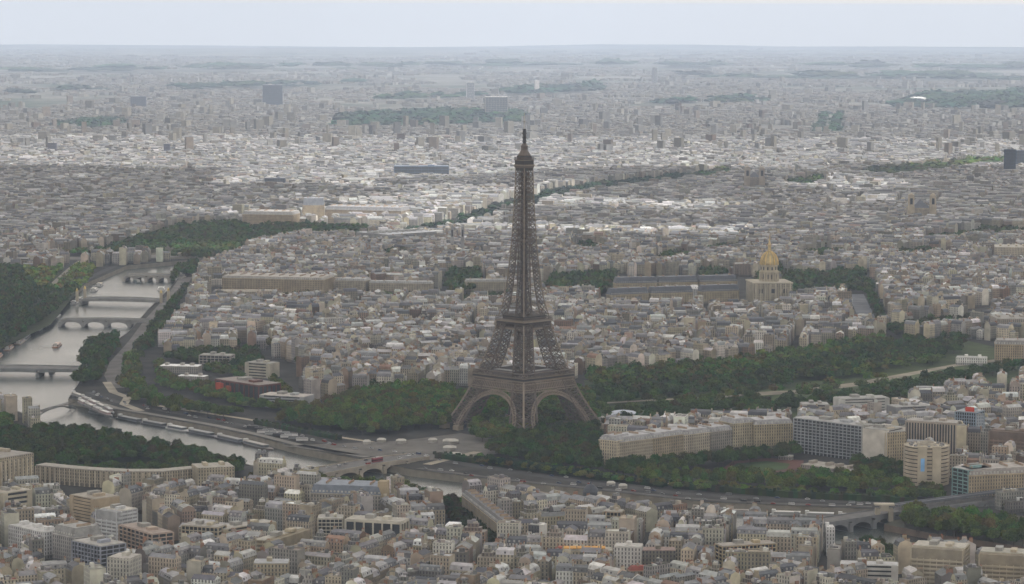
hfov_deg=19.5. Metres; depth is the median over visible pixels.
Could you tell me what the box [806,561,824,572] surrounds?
apartment house
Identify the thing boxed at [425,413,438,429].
tree
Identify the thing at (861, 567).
apartment house
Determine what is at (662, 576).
apartment house
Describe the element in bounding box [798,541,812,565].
apartment block
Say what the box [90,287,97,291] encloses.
moored tour boat
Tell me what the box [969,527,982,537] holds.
tree
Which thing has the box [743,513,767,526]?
apartment house
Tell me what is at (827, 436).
hotel slab
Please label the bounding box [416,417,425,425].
tree
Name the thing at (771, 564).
apartment block
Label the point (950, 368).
tree
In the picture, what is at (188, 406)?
tree
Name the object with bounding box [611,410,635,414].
event stage
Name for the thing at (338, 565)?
apartment house
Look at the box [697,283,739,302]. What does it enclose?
hospital wing
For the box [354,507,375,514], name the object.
apartment house
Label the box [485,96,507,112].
tower block
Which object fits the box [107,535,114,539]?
apartment block
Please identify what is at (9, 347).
moored tour boat
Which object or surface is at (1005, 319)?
school building
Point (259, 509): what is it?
apartment block
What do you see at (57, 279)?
gravel walk
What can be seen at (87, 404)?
port barge
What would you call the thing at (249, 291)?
ministry building
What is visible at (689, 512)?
apartment block
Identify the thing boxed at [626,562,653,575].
red roof house
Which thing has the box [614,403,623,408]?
tree
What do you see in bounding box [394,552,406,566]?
apartment house
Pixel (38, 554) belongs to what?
apartment house
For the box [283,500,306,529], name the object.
apartment block
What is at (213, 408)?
tree
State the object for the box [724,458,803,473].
running track
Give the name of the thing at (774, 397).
park lawn
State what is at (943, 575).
apartment house
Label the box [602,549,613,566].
apartment house
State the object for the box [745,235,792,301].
domed church
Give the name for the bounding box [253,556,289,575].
blank gable house
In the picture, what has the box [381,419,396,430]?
tree
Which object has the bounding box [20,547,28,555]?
apartment house
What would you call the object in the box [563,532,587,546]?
apartment house
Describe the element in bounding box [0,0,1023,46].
sky
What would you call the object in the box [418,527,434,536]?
apartment block
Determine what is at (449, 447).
kiosk
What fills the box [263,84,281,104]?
tower block
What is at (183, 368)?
exhibition hall
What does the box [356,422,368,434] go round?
tree
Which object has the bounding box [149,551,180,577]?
apartment house
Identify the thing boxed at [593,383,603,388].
tree
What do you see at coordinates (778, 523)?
apartment house
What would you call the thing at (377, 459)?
double deck bus
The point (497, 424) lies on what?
tree
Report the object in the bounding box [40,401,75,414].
footbridge
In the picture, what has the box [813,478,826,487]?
tree
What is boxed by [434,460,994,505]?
quay road
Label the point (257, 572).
apartment house
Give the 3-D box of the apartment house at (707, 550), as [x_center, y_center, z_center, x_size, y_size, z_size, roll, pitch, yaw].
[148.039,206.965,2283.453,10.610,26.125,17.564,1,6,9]
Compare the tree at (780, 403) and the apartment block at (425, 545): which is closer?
the apartment block at (425, 545)
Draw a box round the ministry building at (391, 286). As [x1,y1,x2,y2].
[369,279,433,292]
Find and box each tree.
[2,441,11,449]
[66,453,77,460]
[69,372,80,380]
[76,374,88,385]
[86,451,98,459]
[89,371,99,384]
[97,453,108,461]
[103,449,113,458]
[120,378,129,392]
[121,364,129,372]
[126,449,137,457]
[135,349,144,358]
[141,387,151,401]
[146,397,153,410]
[164,398,173,413]
[171,463,183,467]
[173,394,183,404]
[184,403,194,409]
[193,403,201,410]
[202,401,211,412]
[209,404,218,414]
[216,405,229,418]
[234,460,243,476]
[299,415,305,426]
[304,413,314,428]
[325,414,334,426]
[340,423,353,433]
[341,412,352,418]
[349,415,357,425]
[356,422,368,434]
[378,397,389,403]
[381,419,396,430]
[400,416,413,429]
[407,410,412,426]
[410,403,420,411]
[410,414,419,429]
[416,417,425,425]
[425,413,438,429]
[444,413,453,422]
[461,518,469,528]
[475,429,490,441]
[480,412,488,420]
[488,404,500,413]
[488,410,495,418]
[488,534,496,541]
[489,417,496,424]
[492,420,503,427]
[500,446,510,457]
[535,414,543,421]
[539,402,547,409]
[577,456,585,467]
[583,394,595,401]
[584,456,595,468]
[592,460,603,468]
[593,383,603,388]
[596,386,605,395]
[601,406,613,413]
[604,459,612,470]
[608,463,618,471]
[612,386,623,393]
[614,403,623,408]
[618,460,628,472]
[621,379,629,384]
[621,405,634,410]
[623,393,635,400]
[623,465,636,474]
[626,402,640,408]
[633,366,644,371]
[641,383,651,391]
[646,403,657,408]
[646,457,656,464]
[649,389,658,401]
[649,410,656,415]
[653,394,666,400]
[653,407,663,415]
[672,467,679,475]
[674,407,684,413]
[675,360,684,365]
[678,468,690,476]
[683,361,692,368]
[691,468,701,478]
[693,455,704,466]
[695,403,706,408]
[712,451,724,463]
[716,399,731,408]
[719,470,726,481]
[723,453,728,464]
[727,450,740,464]
[736,386,749,395]
[743,390,756,396]
[743,449,756,463]
[743,471,755,484]
[748,384,761,391]
[750,403,762,408]
[752,446,765,455]
[763,401,773,410]
[773,376,787,383]
[774,346,784,352]
[774,399,786,408]
[775,396,788,400]
[779,392,791,400]
[785,390,794,398]
[790,444,802,457]
[795,399,807,405]
[804,472,816,487]
[806,395,819,401]
[811,388,823,396]
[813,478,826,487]
[819,384,832,390]
[854,379,868,385]
[859,468,871,477]
[873,456,890,467]
[888,390,899,397]
[896,466,902,475]
[896,490,910,496]
[900,511,907,523]
[906,383,917,389]
[906,486,919,496]
[907,379,919,383]
[907,511,923,531]
[917,488,931,498]
[924,377,937,385]
[927,372,938,380]
[931,489,944,497]
[934,520,941,531]
[940,520,949,536]
[945,366,957,374]
[946,369,955,376]
[948,514,964,536]
[948,517,958,537]
[958,525,970,534]
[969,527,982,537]
[970,366,982,372]
[980,364,989,374]
[986,529,1000,542]
[987,363,999,375]
[1004,531,1019,546]
[1005,527,1017,544]
[1016,526,1023,546]
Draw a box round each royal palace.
[242,209,299,227]
[303,197,324,219]
[325,204,409,217]
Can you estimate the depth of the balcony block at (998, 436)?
2878.64 m
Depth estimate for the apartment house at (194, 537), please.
2334.39 m
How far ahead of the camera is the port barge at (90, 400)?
3277.99 m
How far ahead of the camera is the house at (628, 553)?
2299.14 m
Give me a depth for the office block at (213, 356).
3606.37 m
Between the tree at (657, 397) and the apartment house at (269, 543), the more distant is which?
the tree at (657, 397)
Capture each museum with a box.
[215,376,280,399]
[356,228,436,237]
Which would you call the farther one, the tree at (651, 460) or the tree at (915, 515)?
the tree at (651, 460)
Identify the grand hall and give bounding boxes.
[310,478,389,510]
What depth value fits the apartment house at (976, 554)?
2302.03 m
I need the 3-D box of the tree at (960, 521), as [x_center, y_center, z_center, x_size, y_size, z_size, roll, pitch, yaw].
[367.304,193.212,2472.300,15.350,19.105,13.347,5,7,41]
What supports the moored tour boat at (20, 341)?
on the river water
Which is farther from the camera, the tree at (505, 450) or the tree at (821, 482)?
the tree at (505, 450)
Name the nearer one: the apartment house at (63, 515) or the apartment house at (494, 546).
the apartment house at (494, 546)
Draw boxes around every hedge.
[253,418,341,439]
[433,451,667,486]
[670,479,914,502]
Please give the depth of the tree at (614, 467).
2785.58 m
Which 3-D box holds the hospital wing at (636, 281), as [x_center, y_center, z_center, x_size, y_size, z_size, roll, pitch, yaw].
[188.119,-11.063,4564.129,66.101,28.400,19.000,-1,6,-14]
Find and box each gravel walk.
[52,261,80,284]
[103,382,144,410]
[424,451,479,464]
[607,397,698,402]
[723,359,994,396]
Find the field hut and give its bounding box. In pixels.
[778,454,793,459]
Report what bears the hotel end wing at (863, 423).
on the ground at (288, 376)
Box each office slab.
[71,535,125,572]
[862,424,904,458]
[905,416,962,454]
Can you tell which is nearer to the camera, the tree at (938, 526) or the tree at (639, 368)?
the tree at (938, 526)
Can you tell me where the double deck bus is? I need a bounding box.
[371,457,382,462]
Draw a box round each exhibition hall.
[160,362,201,375]
[178,373,208,381]
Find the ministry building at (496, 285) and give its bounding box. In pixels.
[465,278,509,291]
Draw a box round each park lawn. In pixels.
[75,456,156,465]
[114,229,270,259]
[489,414,570,424]
[584,341,1018,430]
[599,395,771,415]
[638,406,763,414]
[767,367,963,400]
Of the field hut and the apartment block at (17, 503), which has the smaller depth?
the apartment block at (17, 503)
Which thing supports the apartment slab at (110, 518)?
on the ground at (288, 376)
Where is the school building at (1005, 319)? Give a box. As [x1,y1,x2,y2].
[990,314,1023,324]
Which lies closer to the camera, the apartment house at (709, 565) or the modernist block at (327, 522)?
the apartment house at (709, 565)
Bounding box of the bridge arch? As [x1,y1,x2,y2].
[874,503,894,521]
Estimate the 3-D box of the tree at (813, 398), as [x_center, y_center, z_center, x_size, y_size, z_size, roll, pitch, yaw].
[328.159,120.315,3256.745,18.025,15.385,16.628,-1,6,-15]
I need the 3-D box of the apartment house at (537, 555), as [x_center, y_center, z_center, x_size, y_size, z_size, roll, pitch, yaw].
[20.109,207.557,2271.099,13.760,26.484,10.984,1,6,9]
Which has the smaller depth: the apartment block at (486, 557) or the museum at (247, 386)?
the apartment block at (486, 557)
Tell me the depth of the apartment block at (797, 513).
2427.66 m
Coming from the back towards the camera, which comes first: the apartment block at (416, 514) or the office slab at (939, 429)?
the office slab at (939, 429)
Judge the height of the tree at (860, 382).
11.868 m
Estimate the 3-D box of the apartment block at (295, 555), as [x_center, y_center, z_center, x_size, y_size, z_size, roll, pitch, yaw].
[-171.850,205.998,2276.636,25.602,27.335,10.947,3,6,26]
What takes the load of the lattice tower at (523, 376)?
on the ground at (288, 376)
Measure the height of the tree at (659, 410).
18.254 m
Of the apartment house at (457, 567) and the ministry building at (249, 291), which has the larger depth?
the ministry building at (249, 291)
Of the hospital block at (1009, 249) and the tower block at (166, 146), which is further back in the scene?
the tower block at (166, 146)
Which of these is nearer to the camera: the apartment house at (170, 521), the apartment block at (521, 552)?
the apartment block at (521, 552)
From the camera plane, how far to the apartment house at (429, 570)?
2216.84 m
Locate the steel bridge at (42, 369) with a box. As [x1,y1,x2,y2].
[0,364,87,377]
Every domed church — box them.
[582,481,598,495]
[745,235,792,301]
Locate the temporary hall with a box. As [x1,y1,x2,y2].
[956,354,986,365]
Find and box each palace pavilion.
[0,447,33,488]
[192,461,234,485]
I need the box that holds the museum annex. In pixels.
[259,390,313,406]
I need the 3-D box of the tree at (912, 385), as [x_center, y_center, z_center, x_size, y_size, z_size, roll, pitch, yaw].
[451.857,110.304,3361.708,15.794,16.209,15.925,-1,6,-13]
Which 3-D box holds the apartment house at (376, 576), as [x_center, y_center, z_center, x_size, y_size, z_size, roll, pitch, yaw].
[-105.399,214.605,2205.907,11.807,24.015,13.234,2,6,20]
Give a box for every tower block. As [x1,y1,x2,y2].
[48,141,56,148]
[130,95,145,105]
[164,142,169,150]
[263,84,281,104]
[264,176,284,182]
[466,81,474,98]
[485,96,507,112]
[534,80,538,93]
[652,67,656,82]
[1004,148,1015,168]
[1015,149,1023,163]
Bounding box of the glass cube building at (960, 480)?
[951,462,988,494]
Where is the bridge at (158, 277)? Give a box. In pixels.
[122,273,185,281]
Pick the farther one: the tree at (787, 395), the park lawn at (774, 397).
the park lawn at (774, 397)
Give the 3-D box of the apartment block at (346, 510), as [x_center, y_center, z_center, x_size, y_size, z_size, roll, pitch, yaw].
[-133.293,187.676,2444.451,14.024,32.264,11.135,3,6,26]
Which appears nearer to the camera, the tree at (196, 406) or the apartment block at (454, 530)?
the apartment block at (454, 530)
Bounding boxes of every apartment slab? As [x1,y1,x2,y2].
[8,520,54,558]
[69,490,119,522]
[95,503,137,540]
[118,522,173,548]
[181,520,226,537]
[223,519,276,533]
[257,527,311,551]
[715,539,776,567]
[840,558,897,580]
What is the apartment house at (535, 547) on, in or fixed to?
on the ground at (288, 376)
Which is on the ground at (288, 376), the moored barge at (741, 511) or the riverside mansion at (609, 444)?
the riverside mansion at (609, 444)
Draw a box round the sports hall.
[800,459,853,472]
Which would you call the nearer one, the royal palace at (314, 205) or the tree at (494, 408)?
the tree at (494, 408)
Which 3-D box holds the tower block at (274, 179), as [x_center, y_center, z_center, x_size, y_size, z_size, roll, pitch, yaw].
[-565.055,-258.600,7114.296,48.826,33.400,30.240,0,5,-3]
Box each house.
[0,549,12,568]
[0,558,12,576]
[2,543,21,558]
[12,550,33,575]
[14,567,37,581]
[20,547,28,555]
[21,535,25,547]
[24,535,30,548]
[25,557,41,569]
[30,548,44,560]
[41,556,66,583]
[58,510,74,520]
[65,558,84,583]
[90,506,98,523]
[135,541,160,572]
[142,536,162,547]
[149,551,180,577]
[158,503,174,527]
[158,567,176,583]
[160,540,174,553]
[162,508,179,540]
[171,541,192,562]
[172,542,189,548]
[180,532,202,543]
[189,542,205,558]
[195,538,214,546]
[197,531,214,539]
[202,561,218,574]
[205,542,235,556]
[209,559,222,566]
[213,566,233,581]
[214,550,231,561]
[217,528,239,546]
[220,557,242,571]
[227,570,240,577]
[229,547,243,558]
[233,546,256,572]
[236,527,250,538]
[245,530,265,538]
[246,520,274,535]
[246,567,260,576]
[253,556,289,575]
[257,546,268,558]
[264,539,283,548]
[287,511,314,538]
[300,539,329,551]
[305,547,335,566]
[312,567,329,577]
[321,558,344,571]
[325,533,349,551]
[330,526,365,539]
[348,548,365,562]
[350,542,369,554]
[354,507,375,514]
[359,562,372,581]
[360,536,379,554]
[361,533,383,555]
[363,552,390,564]
[368,560,388,579]
[371,567,379,583]
[378,529,395,545]
[379,557,398,567]
[381,541,406,557]
[386,564,405,579]
[387,533,403,544]
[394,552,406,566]
[395,547,412,567]
[396,530,407,538]
[398,536,414,550]
[401,513,415,528]
[405,526,418,531]
[406,532,426,539]
[408,558,426,568]
[410,517,433,528]
[410,548,430,565]
[413,535,426,550]
[419,563,443,576]
[436,527,446,539]
[449,561,477,574]
[455,538,472,562]
[461,529,481,553]
[461,531,479,563]
[474,564,486,574]
[483,539,505,554]
[484,567,498,575]
[488,559,504,573]
[496,544,515,569]
[499,563,509,571]
[507,533,527,545]
[519,567,531,574]
[520,563,539,578]
[523,541,542,552]
[527,532,542,546]
[529,547,546,563]
[546,545,563,579]
[556,559,573,583]
[557,517,587,534]
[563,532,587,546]
[571,552,583,564]
[573,560,591,583]
[581,543,601,553]
[583,550,597,564]
[586,512,605,521]
[587,519,611,530]
[587,526,606,546]
[588,561,609,576]
[594,553,608,563]
[601,563,625,576]
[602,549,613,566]
[614,540,642,570]
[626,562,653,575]
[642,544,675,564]
[646,535,660,546]
[649,525,663,546]
[655,524,675,531]
[655,570,680,580]
[656,511,673,526]
[660,511,680,526]
[663,527,669,546]
[664,508,678,513]
[669,529,688,543]
[670,560,693,573]
[675,522,699,531]
[681,539,696,561]
[685,563,707,577]
[688,532,697,541]
[689,516,694,523]
[697,543,714,559]
[697,545,713,562]
[697,560,711,569]
[699,523,725,542]
[704,511,717,518]
[717,513,732,541]
[720,505,735,537]
[722,555,737,569]
[723,509,733,538]
[737,524,766,540]
[742,520,753,526]
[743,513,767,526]
[743,517,755,526]
[745,510,767,516]
[748,502,760,511]
[766,526,790,551]
[767,516,793,529]
[772,550,790,561]
[772,559,795,572]
[780,558,805,566]
[786,550,810,565]
[791,524,818,562]
[791,548,811,565]
[793,514,822,550]
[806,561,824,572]
[808,515,822,553]
[812,524,820,558]
[819,571,840,580]
[825,564,844,573]
[844,563,855,575]
[847,559,867,577]
[855,538,870,560]
[858,545,878,560]
[867,539,884,553]
[893,534,911,573]
[902,565,923,576]
[927,534,943,541]
[934,565,952,583]
[944,537,959,542]
[953,564,982,576]
[956,461,1023,496]
[960,536,975,563]
[975,547,981,564]
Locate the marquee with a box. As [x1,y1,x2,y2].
[445,522,460,525]
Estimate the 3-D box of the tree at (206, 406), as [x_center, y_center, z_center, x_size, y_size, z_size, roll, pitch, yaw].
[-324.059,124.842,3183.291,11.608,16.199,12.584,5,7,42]
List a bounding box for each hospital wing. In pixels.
[606,286,648,300]
[613,275,656,289]
[648,284,692,302]
[656,274,697,285]
[697,273,736,286]
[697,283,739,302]
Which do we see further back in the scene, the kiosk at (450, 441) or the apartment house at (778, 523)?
the kiosk at (450, 441)
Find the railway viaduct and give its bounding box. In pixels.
[893,488,1023,509]
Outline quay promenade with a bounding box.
[159,405,373,441]
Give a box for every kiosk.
[363,440,370,444]
[377,438,385,442]
[396,439,405,443]
[428,438,436,442]
[443,438,458,443]
[443,445,456,450]
[607,481,614,485]
[619,483,626,488]
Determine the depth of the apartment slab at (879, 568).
2252.64 m
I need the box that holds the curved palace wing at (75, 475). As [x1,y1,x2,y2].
[35,463,191,487]
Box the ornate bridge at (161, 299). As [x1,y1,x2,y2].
[75,286,169,304]
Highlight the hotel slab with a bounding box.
[793,415,872,458]
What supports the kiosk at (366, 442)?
on the esplanade
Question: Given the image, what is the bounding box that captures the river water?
[0,265,979,549]
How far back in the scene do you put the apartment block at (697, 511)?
2443.96 m
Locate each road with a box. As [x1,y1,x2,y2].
[0,272,92,348]
[85,392,326,443]
[93,399,369,456]
[104,277,191,387]
[416,468,871,506]
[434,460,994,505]
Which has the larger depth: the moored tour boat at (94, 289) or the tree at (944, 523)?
the moored tour boat at (94, 289)
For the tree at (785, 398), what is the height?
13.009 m
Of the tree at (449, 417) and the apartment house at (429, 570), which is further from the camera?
the tree at (449, 417)
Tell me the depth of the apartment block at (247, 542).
2304.14 m
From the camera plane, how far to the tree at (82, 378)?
3433.82 m
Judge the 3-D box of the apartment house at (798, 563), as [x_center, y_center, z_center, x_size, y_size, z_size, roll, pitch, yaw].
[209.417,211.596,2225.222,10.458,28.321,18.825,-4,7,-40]
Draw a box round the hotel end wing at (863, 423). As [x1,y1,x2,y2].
[855,420,872,445]
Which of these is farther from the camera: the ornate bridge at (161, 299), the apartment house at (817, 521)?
the ornate bridge at (161, 299)
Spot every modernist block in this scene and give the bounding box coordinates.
[317,512,343,535]
[345,513,408,534]
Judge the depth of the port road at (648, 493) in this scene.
2682.37 m
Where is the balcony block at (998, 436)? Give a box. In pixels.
[988,426,1023,454]
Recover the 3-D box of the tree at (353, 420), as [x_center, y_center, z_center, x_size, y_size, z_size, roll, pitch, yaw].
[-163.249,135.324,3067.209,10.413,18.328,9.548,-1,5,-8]
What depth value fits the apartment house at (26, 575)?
2184.44 m
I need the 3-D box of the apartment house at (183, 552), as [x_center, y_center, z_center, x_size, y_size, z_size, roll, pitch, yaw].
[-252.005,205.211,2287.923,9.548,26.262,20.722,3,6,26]
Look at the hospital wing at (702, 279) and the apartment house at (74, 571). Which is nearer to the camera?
the apartment house at (74, 571)
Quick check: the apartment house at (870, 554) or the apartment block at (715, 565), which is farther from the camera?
the apartment house at (870, 554)
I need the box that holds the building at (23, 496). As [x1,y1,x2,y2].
[0,486,31,509]
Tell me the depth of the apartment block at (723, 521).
2407.18 m
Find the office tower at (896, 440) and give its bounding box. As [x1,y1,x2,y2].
[885,427,906,460]
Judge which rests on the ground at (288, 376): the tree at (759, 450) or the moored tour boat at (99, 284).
the tree at (759, 450)
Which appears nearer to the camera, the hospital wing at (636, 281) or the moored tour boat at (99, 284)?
the hospital wing at (636, 281)
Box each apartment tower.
[107,551,141,579]
[824,522,834,555]
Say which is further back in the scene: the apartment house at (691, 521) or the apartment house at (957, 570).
the apartment house at (691, 521)
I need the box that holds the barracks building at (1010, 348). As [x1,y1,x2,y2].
[994,337,1023,361]
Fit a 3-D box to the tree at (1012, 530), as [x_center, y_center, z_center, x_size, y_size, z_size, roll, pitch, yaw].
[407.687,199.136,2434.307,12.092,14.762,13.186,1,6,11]
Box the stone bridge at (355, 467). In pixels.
[317,453,430,477]
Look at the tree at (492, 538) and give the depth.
2414.99 m
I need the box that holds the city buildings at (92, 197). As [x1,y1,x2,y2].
[0,133,1023,583]
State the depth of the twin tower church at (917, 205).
6036.43 m
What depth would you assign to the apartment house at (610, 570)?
2186.96 m
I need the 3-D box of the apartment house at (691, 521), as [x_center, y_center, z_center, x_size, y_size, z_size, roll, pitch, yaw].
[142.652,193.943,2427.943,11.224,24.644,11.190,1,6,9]
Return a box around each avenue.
[70,255,178,259]
[88,266,116,278]
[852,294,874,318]
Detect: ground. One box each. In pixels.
[0,44,1023,580]
[884,519,1023,548]
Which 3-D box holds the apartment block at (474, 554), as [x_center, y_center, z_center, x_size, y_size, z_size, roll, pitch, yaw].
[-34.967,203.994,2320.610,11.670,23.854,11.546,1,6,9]
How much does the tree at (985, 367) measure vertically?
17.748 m
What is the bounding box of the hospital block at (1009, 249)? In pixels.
[994,244,1023,256]
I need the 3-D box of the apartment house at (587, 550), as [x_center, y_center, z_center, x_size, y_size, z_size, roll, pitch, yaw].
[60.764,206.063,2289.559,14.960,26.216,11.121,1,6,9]
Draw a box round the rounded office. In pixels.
[903,441,949,485]
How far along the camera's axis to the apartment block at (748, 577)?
2189.40 m
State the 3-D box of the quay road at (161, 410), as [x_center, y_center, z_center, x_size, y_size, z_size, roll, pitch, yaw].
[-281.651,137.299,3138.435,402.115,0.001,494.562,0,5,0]
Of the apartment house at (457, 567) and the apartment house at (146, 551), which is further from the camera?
the apartment house at (146, 551)
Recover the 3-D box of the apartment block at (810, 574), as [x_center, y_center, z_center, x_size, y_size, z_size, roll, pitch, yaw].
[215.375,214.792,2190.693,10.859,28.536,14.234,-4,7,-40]
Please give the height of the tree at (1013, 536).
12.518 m
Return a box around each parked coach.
[247,425,257,428]
[265,431,276,434]
[280,434,291,437]
[296,437,307,440]
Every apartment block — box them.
[0,508,18,546]
[6,505,33,522]
[14,501,20,506]
[21,556,32,570]
[29,535,43,554]
[33,565,55,579]
[84,562,105,583]
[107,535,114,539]
[143,562,148,572]
[146,493,164,524]
[187,556,208,582]
[205,549,213,560]
[238,536,256,552]
[252,497,265,519]
[268,544,304,574]
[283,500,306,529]
[286,510,315,535]
[299,500,321,532]
[299,563,323,577]
[312,529,326,540]
[314,549,341,557]
[324,563,334,576]
[338,501,359,528]
[340,551,357,565]
[341,564,358,583]
[343,534,359,551]
[372,508,391,516]
[405,511,420,517]
[407,568,418,575]
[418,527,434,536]
[422,543,432,553]
[428,524,446,527]
[430,550,454,574]
[433,539,454,552]
[447,524,462,543]
[452,547,468,562]
[463,539,475,563]
[464,519,487,551]
[477,544,495,567]
[497,520,520,542]
[498,533,506,545]
[514,544,526,568]
[519,532,544,535]
[528,519,546,533]
[543,525,563,549]
[565,504,587,520]
[595,554,611,566]
[602,506,624,517]
[605,528,630,556]
[612,517,638,542]
[619,514,636,542]
[631,530,633,542]
[639,518,644,542]
[639,520,642,542]
[643,562,669,577]
[678,510,690,518]
[691,505,704,518]
[694,517,711,525]
[694,558,708,566]
[702,524,723,545]
[709,560,719,571]
[712,517,730,541]
[714,514,728,541]
[716,519,726,541]
[725,548,747,572]
[740,571,752,583]
[747,546,770,568]
[768,514,787,516]
[769,560,780,569]
[792,511,799,517]
[793,566,817,583]
[796,532,817,566]
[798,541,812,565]
[800,400,829,410]
[806,536,815,566]
[827,543,841,568]
[833,394,889,410]
[841,536,856,560]
[879,553,894,561]
[886,402,930,413]
[963,564,980,583]
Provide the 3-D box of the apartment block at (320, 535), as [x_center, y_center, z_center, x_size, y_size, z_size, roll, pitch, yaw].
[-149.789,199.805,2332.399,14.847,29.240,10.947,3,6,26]
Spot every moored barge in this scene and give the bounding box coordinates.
[88,409,102,415]
[115,414,141,423]
[140,418,166,427]
[165,423,187,431]
[186,427,216,437]
[214,433,242,443]
[243,438,272,450]
[723,507,748,514]
[770,509,804,516]
[803,510,833,517]
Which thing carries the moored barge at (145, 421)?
on the river water
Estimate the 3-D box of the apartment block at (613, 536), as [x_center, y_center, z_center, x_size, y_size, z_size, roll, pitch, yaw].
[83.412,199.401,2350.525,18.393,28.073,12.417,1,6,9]
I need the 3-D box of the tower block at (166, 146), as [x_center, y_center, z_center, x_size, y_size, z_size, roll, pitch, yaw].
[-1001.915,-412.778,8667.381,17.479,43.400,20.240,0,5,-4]
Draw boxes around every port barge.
[71,391,80,397]
[77,397,84,405]
[81,394,88,400]
[84,401,92,409]
[88,398,95,403]
[92,404,99,412]
[96,401,103,408]
[98,408,112,416]
[104,405,113,413]
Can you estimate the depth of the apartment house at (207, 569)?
2202.23 m
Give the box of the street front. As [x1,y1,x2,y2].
[461,489,523,532]
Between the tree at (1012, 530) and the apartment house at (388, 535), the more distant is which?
the tree at (1012, 530)
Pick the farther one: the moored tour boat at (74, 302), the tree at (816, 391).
the moored tour boat at (74, 302)
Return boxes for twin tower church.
[450,224,463,247]
[744,166,764,186]
[906,193,935,215]
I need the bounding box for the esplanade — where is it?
[287,433,496,459]
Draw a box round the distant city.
[0,47,1023,158]
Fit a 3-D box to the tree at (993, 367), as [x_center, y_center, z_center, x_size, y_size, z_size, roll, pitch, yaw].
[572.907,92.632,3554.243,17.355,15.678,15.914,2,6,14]
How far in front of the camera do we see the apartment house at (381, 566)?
2214.68 m
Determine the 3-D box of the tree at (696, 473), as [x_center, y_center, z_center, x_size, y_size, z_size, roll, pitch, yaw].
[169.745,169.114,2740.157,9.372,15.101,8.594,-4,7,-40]
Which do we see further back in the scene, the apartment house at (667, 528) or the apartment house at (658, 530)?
the apartment house at (667, 528)
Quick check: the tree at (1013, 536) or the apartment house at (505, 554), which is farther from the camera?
the tree at (1013, 536)
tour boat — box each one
[3,344,13,350]
[14,338,24,344]
[52,342,61,347]
[70,300,77,304]
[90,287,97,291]
[96,282,102,286]
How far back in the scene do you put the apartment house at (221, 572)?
2198.16 m
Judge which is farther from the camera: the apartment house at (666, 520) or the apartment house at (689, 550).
the apartment house at (666, 520)
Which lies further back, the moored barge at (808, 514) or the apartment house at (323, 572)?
the moored barge at (808, 514)
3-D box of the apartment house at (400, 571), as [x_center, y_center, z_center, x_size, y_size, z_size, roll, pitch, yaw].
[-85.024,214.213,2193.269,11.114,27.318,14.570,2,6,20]
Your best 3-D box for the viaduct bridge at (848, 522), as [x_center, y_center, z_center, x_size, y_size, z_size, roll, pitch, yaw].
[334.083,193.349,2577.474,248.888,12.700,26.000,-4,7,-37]
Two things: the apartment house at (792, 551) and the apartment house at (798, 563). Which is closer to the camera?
the apartment house at (798, 563)
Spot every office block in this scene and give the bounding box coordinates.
[199,351,234,368]
[245,359,279,377]
[956,420,966,448]
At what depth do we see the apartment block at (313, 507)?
2458.08 m
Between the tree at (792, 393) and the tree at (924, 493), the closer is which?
the tree at (924, 493)
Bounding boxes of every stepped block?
[910,539,969,583]
[978,545,1023,580]
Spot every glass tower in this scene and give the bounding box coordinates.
[954,406,984,428]
[974,410,983,428]
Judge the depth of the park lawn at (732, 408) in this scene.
3252.87 m
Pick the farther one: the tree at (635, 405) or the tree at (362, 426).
the tree at (635, 405)
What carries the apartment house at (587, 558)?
on the ground at (288, 376)
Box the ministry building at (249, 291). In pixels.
[214,288,273,293]
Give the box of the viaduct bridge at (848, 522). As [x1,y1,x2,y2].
[819,495,994,534]
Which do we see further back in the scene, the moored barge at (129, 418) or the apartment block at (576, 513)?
the moored barge at (129, 418)
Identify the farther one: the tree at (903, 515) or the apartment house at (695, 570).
the tree at (903, 515)
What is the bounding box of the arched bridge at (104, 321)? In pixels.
[58,317,150,326]
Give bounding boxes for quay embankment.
[17,256,1023,542]
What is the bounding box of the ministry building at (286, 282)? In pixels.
[222,272,333,292]
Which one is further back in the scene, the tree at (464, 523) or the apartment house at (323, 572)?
the tree at (464, 523)
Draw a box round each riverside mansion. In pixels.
[599,431,628,464]
[599,431,652,458]
[637,427,683,455]
[670,424,710,453]
[697,422,731,451]
[718,414,752,449]
[751,415,792,447]
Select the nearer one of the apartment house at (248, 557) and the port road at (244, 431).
the apartment house at (248, 557)
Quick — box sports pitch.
[734,461,789,470]
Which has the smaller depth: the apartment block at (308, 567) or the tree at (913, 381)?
the apartment block at (308, 567)
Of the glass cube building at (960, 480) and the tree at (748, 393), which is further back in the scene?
the tree at (748, 393)
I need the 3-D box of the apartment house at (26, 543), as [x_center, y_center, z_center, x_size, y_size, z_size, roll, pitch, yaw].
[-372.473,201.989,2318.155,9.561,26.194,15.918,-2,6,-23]
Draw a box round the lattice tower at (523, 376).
[439,113,603,430]
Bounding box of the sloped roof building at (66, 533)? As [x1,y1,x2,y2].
[52,520,102,562]
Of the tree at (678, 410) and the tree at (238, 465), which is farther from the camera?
the tree at (678, 410)
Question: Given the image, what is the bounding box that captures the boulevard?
[889,307,989,322]
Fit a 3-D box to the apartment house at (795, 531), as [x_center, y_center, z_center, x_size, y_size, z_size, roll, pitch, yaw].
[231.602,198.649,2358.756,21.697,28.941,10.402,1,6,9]
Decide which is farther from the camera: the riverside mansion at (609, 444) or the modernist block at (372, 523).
the riverside mansion at (609, 444)
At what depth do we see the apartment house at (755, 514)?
2431.72 m
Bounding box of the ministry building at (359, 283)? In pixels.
[335,276,371,291]
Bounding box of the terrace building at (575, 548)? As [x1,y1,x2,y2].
[564,544,612,554]
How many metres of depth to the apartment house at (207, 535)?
2355.07 m

